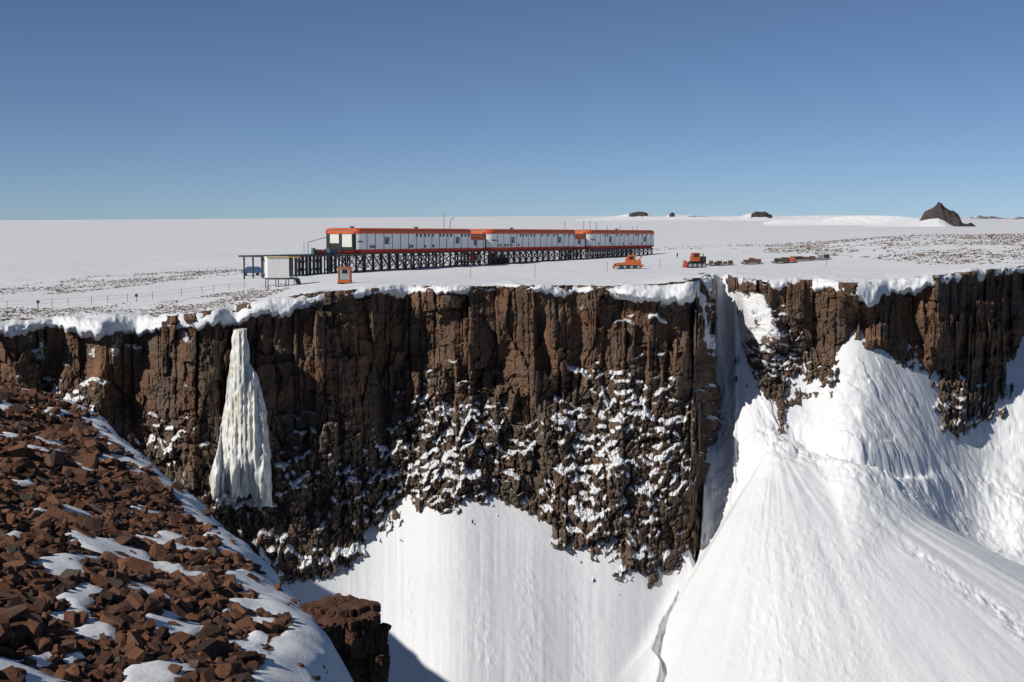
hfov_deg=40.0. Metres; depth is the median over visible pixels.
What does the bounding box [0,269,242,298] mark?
stones
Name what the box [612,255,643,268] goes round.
snow groomer
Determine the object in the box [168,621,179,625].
boulder
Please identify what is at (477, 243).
link corridor
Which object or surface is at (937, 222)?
snow hill
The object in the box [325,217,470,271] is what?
station block
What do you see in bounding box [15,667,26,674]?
boulder
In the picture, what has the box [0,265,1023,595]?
cliff
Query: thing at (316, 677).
boulder
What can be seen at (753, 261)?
cargo sled
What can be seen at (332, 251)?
crate
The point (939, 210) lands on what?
mountain
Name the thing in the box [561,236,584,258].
link corridor
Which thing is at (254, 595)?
boulder
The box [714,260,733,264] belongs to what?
cargo sled
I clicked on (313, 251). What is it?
crate
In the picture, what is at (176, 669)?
boulder
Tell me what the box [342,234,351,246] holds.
garage door
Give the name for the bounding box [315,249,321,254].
crate
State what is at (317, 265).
steel deck
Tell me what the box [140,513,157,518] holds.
boulder
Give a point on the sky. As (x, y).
(110, 109)
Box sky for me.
[0,0,1023,219]
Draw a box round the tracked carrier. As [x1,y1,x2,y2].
[487,253,506,262]
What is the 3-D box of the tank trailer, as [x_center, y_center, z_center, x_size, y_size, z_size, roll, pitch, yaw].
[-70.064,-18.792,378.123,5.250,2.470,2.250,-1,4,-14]
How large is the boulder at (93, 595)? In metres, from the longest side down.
0.536 x 0.355 x 0.298 m
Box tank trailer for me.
[241,266,260,275]
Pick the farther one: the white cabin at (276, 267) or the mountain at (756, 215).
the mountain at (756, 215)
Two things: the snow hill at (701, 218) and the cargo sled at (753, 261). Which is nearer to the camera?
the cargo sled at (753, 261)
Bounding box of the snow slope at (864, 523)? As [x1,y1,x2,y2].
[274,279,1023,681]
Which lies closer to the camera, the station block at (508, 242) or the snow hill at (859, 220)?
the station block at (508, 242)
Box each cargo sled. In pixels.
[707,261,720,265]
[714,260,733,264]
[741,258,762,263]
[771,257,789,262]
[784,257,797,262]
[790,256,816,260]
[815,254,831,259]
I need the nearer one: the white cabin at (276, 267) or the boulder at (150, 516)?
the boulder at (150, 516)
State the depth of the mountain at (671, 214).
13582.04 m
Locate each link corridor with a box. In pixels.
[453,236,484,264]
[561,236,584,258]
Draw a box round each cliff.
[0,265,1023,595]
[683,273,722,549]
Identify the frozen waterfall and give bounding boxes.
[209,328,272,509]
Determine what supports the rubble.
on the scree slope at (309, 645)
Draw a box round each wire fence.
[8,283,244,307]
[134,267,235,276]
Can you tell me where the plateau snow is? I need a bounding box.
[0,235,1023,340]
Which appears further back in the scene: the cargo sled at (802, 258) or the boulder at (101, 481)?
the cargo sled at (802, 258)
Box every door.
[330,234,338,242]
[340,269,348,279]
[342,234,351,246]
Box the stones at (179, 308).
[0,284,289,318]
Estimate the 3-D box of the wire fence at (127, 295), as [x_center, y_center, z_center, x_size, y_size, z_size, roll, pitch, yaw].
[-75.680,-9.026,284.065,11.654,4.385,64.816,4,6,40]
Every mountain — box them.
[604,212,653,217]
[666,212,690,216]
[720,211,794,219]
[919,202,975,226]
[969,215,1023,218]
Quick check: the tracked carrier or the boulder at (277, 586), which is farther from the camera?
the tracked carrier
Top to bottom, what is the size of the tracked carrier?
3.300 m
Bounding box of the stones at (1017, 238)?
[764,233,1023,264]
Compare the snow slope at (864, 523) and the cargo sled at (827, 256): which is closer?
the snow slope at (864, 523)
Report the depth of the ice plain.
1975.64 m
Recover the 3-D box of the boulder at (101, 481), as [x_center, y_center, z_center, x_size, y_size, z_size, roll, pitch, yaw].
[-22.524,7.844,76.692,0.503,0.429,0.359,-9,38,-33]
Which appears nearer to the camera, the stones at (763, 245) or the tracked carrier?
the tracked carrier
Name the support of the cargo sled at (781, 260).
on the plateau snow
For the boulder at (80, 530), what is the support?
on the scree slope at (309, 645)
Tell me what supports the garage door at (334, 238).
in the station block at (397, 242)
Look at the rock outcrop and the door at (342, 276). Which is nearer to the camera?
the rock outcrop
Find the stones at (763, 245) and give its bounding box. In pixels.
[632,240,862,250]
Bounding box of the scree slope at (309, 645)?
[0,387,353,681]
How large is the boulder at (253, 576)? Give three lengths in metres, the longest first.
0.532 x 0.410 x 0.300 m
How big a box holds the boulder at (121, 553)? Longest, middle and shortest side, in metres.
0.674 x 0.374 x 0.230 m
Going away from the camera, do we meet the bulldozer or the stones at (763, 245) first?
the bulldozer
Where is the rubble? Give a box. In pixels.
[0,378,293,681]
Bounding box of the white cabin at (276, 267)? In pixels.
[264,256,301,287]
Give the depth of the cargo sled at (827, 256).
390.48 m
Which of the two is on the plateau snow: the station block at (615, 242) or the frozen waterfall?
the station block at (615, 242)
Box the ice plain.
[0,216,1023,259]
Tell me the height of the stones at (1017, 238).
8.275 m
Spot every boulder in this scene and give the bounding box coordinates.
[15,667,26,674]
[63,550,76,554]
[68,525,95,537]
[88,593,98,600]
[96,479,103,485]
[114,551,128,556]
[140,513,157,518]
[167,663,182,674]
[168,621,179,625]
[247,573,258,580]
[251,592,258,598]
[274,582,280,590]
[311,676,320,679]
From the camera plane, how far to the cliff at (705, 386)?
273.60 m
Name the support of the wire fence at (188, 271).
on the plateau snow
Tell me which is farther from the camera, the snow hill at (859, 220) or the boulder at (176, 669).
the snow hill at (859, 220)
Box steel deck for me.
[238,237,365,278]
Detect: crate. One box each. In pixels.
[311,248,315,254]
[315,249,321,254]
[324,249,337,253]
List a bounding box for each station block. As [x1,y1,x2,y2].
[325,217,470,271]
[465,228,574,264]
[569,222,653,258]
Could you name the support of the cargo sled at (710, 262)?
on the plateau snow
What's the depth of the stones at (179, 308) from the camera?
253.99 m
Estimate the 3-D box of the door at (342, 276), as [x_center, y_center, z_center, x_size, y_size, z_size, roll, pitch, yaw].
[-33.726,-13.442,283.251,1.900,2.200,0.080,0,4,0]
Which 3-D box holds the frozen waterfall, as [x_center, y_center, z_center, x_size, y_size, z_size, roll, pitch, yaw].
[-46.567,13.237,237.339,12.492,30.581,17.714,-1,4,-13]
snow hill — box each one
[575,215,920,220]
[763,216,919,225]
[861,218,953,226]
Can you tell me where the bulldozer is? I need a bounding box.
[682,253,706,267]
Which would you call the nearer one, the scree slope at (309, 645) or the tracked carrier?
the scree slope at (309, 645)
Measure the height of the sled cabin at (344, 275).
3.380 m
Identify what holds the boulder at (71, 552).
on the scree slope at (309, 645)
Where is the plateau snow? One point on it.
(886, 276)
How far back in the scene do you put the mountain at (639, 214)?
11742.75 m
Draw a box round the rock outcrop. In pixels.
[299,593,391,681]
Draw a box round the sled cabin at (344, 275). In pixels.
[337,267,351,283]
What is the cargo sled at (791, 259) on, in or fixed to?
on the plateau snow

